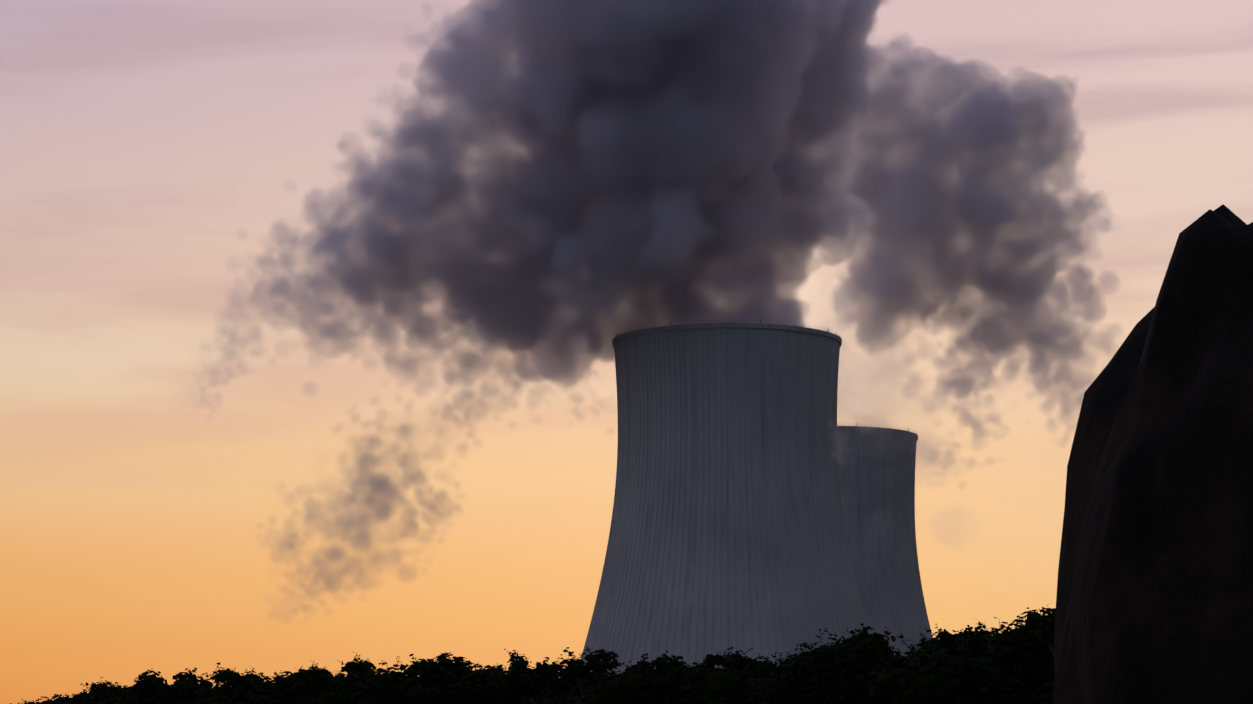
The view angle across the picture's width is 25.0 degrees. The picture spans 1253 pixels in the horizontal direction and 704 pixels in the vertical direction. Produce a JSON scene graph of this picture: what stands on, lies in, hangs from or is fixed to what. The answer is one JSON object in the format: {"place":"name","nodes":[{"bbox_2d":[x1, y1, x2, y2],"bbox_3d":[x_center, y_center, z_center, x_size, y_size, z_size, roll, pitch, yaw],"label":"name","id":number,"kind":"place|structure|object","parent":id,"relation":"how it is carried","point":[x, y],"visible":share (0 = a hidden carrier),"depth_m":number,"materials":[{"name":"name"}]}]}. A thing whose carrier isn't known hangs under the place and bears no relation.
{"place":"outdoors","nodes":[
{"label":"outdoors","id":0,"kind":"place"},
{"bbox_2d":[0,0,1252,703],"label":"sky","id":1,"kind":"structure","parent":0,"point":[311,312],"materials":[{"name":"orange"}]},
{"bbox_3d":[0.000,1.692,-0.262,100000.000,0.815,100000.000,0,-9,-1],"label":"ground","id":2,"kind":"structure","parent":0,"visible":0},
{"bbox_2d":[24,696,42,703],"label":"bush","id":3,"kind":"object","parent":2,"relation":"on","point":[26,702],"visible":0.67,"depth_m":714.38,"materials":[{"name":"black plant"}]},
{"bbox_2d":[37,696,67,703],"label":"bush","id":4,"kind":"object","parent":2,"relation":"on","point":[54,702],"visible":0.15,"depth_m":648.57,"materials":[{"name":"black plant"}]},
{"bbox_2d":[38,695,68,703],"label":"bush","id":5,"kind":"object","parent":2,"relation":"on","point":[49,701],"visible":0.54,"depth_m":653.41,"materials":[{"name":"black plant"}]},
{"bbox_2d":[61,697,76,702],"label":"bush","id":6,"kind":"object","parent":2,"relation":"on","point":[68,699],"visible":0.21,"depth_m":648.18,"materials":[{"name":"black plant"}]},
{"bbox_2d":[54,677,129,703],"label":"bush","id":7,"kind":"object","parent":2,"relation":"on","point":[78,697],"visible":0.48,"depth_m":638.65,"materials":[{"name":"black plant"}]},
{"bbox_2d":[83,680,117,694],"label":"bush","id":8,"kind":"object","parent":2,"relation":"on","point":[99,685],"visible":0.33,"depth_m":690.44,"materials":[{"name":"black plant"}]},
{"bbox_2d":[69,668,205,703],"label":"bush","id":9,"kind":"object","parent":2,"relation":"on","point":[139,692],"visible":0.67,"depth_m":632.55,"materials":[{"name":"black plant"}]},
{"bbox_2d":[146,667,214,703],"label":"bush","id":10,"kind":"object","parent":2,"relation":"on","point":[172,691],"visible":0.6,"depth_m":623.43,"materials":[{"name":"black plant"}]},
{"bbox_2d":[177,662,243,702],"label":"bush","id":11,"kind":"object","parent":2,"relation":"on","point":[210,691],"visible":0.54,"depth_m":617.63,"materials":[{"name":"black plant"}]},
{"bbox_2d":[206,680,270,696],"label":"bush","id":12,"kind":"object","parent":2,"relation":"on","point":[263,684],"visible":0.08,"depth_m":626.88,"materials":[{"name":"black plant"}]},
{"bbox_2d":[218,667,290,703],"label":"bush","id":13,"kind":"object","parent":2,"relation":"on","point":[245,681],"visible":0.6,"depth_m":610.27,"materials":[{"name":"black plant"}]},
{"bbox_2d":[168,666,356,703],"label":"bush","id":14,"kind":"object","parent":2,"relation":"on","point":[285,690],"visible":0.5,"depth_m":605.33,"materials":[{"name":"black plant"}]},
{"bbox_2d":[263,673,279,683],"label":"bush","id":15,"kind":"object","parent":2,"relation":"on","point":[269,678],"visible":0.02,"depth_m":674.85,"materials":[{"name":"black plant"}]},
{"bbox_2d":[289,660,355,703],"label":"bush","id":16,"kind":"object","parent":2,"relation":"on","point":[311,676],"visible":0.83,"depth_m":598.29,"materials":[{"name":"black plant"}]},
{"bbox_2d":[301,670,343,684],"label":"bush","id":17,"kind":"object","parent":2,"relation":"on","point":[337,676],"depth_m":624.49,"materials":[{"name":"black plant"}]},
{"bbox_2d":[332,652,376,703],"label":"bush","id":18,"kind":"object","parent":2,"relation":"on","point":[354,665],"visible":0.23,"depth_m":590.92,"materials":[{"name":"black plant"}]},
{"bbox_2d":[348,653,447,700],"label":"bush","id":19,"kind":"object","parent":2,"relation":"on","point":[416,665],"visible":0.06,"depth_m":588.85,"materials":[{"name":"black plant"}]},
{"bbox_2d":[342,652,541,703],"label":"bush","id":20,"kind":"object","parent":2,"relation":"on","point":[402,689],"visible":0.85,"depth_m":569.16,"materials":[{"name":"green plant"}]},
{"bbox_2d":[464,662,508,675],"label":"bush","id":21,"kind":"object","parent":2,"relation":"on","point":[499,667],"visible":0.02,"depth_m":632.06,"materials":[{"name":"black plant"}]},
{"bbox_2d":[438,665,539,703],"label":"bush","id":22,"kind":"object","parent":2,"relation":"on","point":[453,695],"visible":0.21,"depth_m":557.38,"materials":[{"name":"black plant"}]},
{"bbox_2d":[504,649,575,703],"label":"bush","id":23,"kind":"object","parent":2,"relation":"on","point":[550,674],"visible":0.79,"depth_m":557.93,"materials":[{"name":"black plant"}]},
{"bbox_2d":[497,673,593,703],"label":"bush","id":24,"kind":"object","parent":2,"relation":"on","point":[565,687],"visible":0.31,"depth_m":565.16,"materials":[{"name":"black plant"}]},
{"bbox_2d":[505,647,621,703],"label":"bush","id":25,"kind":"object","parent":2,"relation":"on","point":[579,668],"visible":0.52,"depth_m":543.53,"materials":[{"name":"black plant"}]},
{"bbox_2d":[549,667,672,703],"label":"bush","id":26,"kind":"object","parent":2,"relation":"on","point":[594,698],"visible":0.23,"depth_m":525.62,"materials":[{"name":"black plant"}]},
{"bbox_2d":[582,651,732,703],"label":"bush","id":27,"kind":"object","parent":2,"relation":"on","point":[639,683],"visible":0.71,"depth_m":520.85,"materials":[{"name":"black plant"}]},
{"bbox_2d":[670,661,723,701],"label":"bush","id":28,"kind":"object","parent":2,"relation":"on","point":[683,672],"visible":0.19,"depth_m":527.02,"materials":[{"name":"black plant"}]},
{"bbox_2d":[661,664,745,703],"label":"bush","id":29,"kind":"object","parent":2,"relation":"on","point":[671,696],"depth_m":532.36,"materials":[{"name":"black plant"}]},
{"bbox_2d":[659,646,752,703],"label":"bush","id":30,"kind":"object","parent":2,"relation":"on","point":[740,661],"visible":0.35,"depth_m":521.07,"materials":[{"name":"black plant"}]},
{"bbox_2d":[581,319,869,675],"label":"cooling tower","id":31,"kind":"structure","parent":2,"relation":"on","point":[727,528],"depth_m":965.44,"materials":[{"name":"concrete"}]},
{"bbox_2d":[690,653,819,703],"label":"bush","id":32,"kind":"object","parent":2,"relation":"on","point":[718,687],"visible":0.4,"depth_m":504.85,"materials":[{"name":"black plant"}]},
{"bbox_2d":[771,655,793,675],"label":"bush","id":33,"kind":"object","parent":2,"relation":"on","point":[779,668],"visible":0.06,"depth_m":514.59,"materials":[{"name":"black plant"}]},
{"bbox_2d":[727,665,878,703],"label":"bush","id":34,"kind":"object","parent":2,"relation":"on","point":[769,687],"visible":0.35,"depth_m":498.99,"materials":[{"name":"black plant"}]},
{"bbox_2d":[772,641,838,703],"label":"bush","id":35,"kind":"object","parent":2,"relation":"on","point":[808,646],"depth_m":515.31,"materials":[{"name":"black plant"}]},
{"bbox_2d":[774,644,838,700],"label":"bush","id":36,"kind":"object","parent":2,"relation":"on","point":[792,663],"visible":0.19,"depth_m":497.03,"materials":[{"name":"black plant"}]},
{"bbox_2d":[785,623,908,703],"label":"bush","id":37,"kind":"object","parent":2,"relation":"on","point":[849,661],"visible":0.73,"depth_m":478.56,"materials":[{"name":"green plant"}]},
{"bbox_2d":[867,648,900,703],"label":"bush","id":38,"kind":"object","parent":2,"relation":"on","point":[883,701],"visible":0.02,"depth_m":481.51,"materials":[{"name":"black plant"}]},
{"bbox_2d":[837,423,932,656],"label":"cooling tower","id":39,"kind":"structure","parent":2,"relation":"on","point":[888,579],"depth_m":1235.64,"materials":[{"name":"concrete"}]},
{"bbox_2d":[858,638,956,703],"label":"bush","id":40,"kind":"object","parent":2,"relation":"on","point":[887,696],"visible":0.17,"depth_m":475.52,"materials":[{"name":"black plant"}]},
{"bbox_2d":[908,645,922,656],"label":"bush","id":41,"kind":"object","parent":2,"relation":"on","point":[914,651],"visible":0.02,"depth_m":538.92,"materials":[{"name":"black plant"}]},
{"bbox_2d":[886,636,958,670],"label":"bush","id":42,"kind":"object","parent":2,"relation":"on","point":[893,652],"depth_m":490.85,"materials":[{"name":"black plant"}]},
{"bbox_2d":[887,627,1031,703],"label":"bush","id":43,"kind":"object","parent":2,"relation":"on","point":[897,702],"depth_m":472.48,"materials":[{"name":"black plant"}]},
{"bbox_2d":[864,604,1055,703],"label":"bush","id":44,"kind":"object","parent":2,"relation":"on","point":[947,677],"visible":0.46,"depth_m":436.79,"materials":[{"name":"green plant"}]},
{"bbox_2d":[911,622,1024,656],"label":"bush","id":45,"kind":"object","parent":2,"relation":"on","point":[1009,628],"depth_m":503.51,"materials":[{"name":"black plant"}]},
{"bbox_2d":[924,619,1027,703],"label":"bush","id":46,"kind":"object","parent":2,"relation":"on","point":[947,638],"visible":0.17,"depth_m":459.02,"materials":[{"name":"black plant"}]},
{"bbox_2d":[957,632,1000,700],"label":"bush","id":47,"kind":"object","parent":2,"relation":"on","point":[972,652],"visible":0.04,"depth_m":462.78,"materials":[{"name":"black plant"}]},
{"bbox_2d":[974,622,1041,654],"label":"bush","id":48,"kind":"object","parent":2,"relation":"on","point":[982,631],"depth_m":480.20,"materials":[{"name":"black plant"}]},
{"bbox_2d":[975,617,1041,703],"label":"bush","id":49,"kind":"object","parent":2,"relation":"on","point":[1016,668],"visible":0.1,"depth_m":454.44,"materials":[{"name":"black plant"}]},
{"bbox_2d":[1025,607,1054,690],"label":"bush","id":50,"kind":"object","parent":2,"relation":"on","point":[1041,629],"visible":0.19,"depth_m":432.99,"materials":[{"name":"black plant"}]},
{"bbox_2d":[1052,204,1252,703],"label":"stone","id":51,"kind":"object","parent":2,"relation":"on","point":[1154,600],"visible":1,"depth_m":2.92,"materials":[{"name":"black stone"}]}
]}

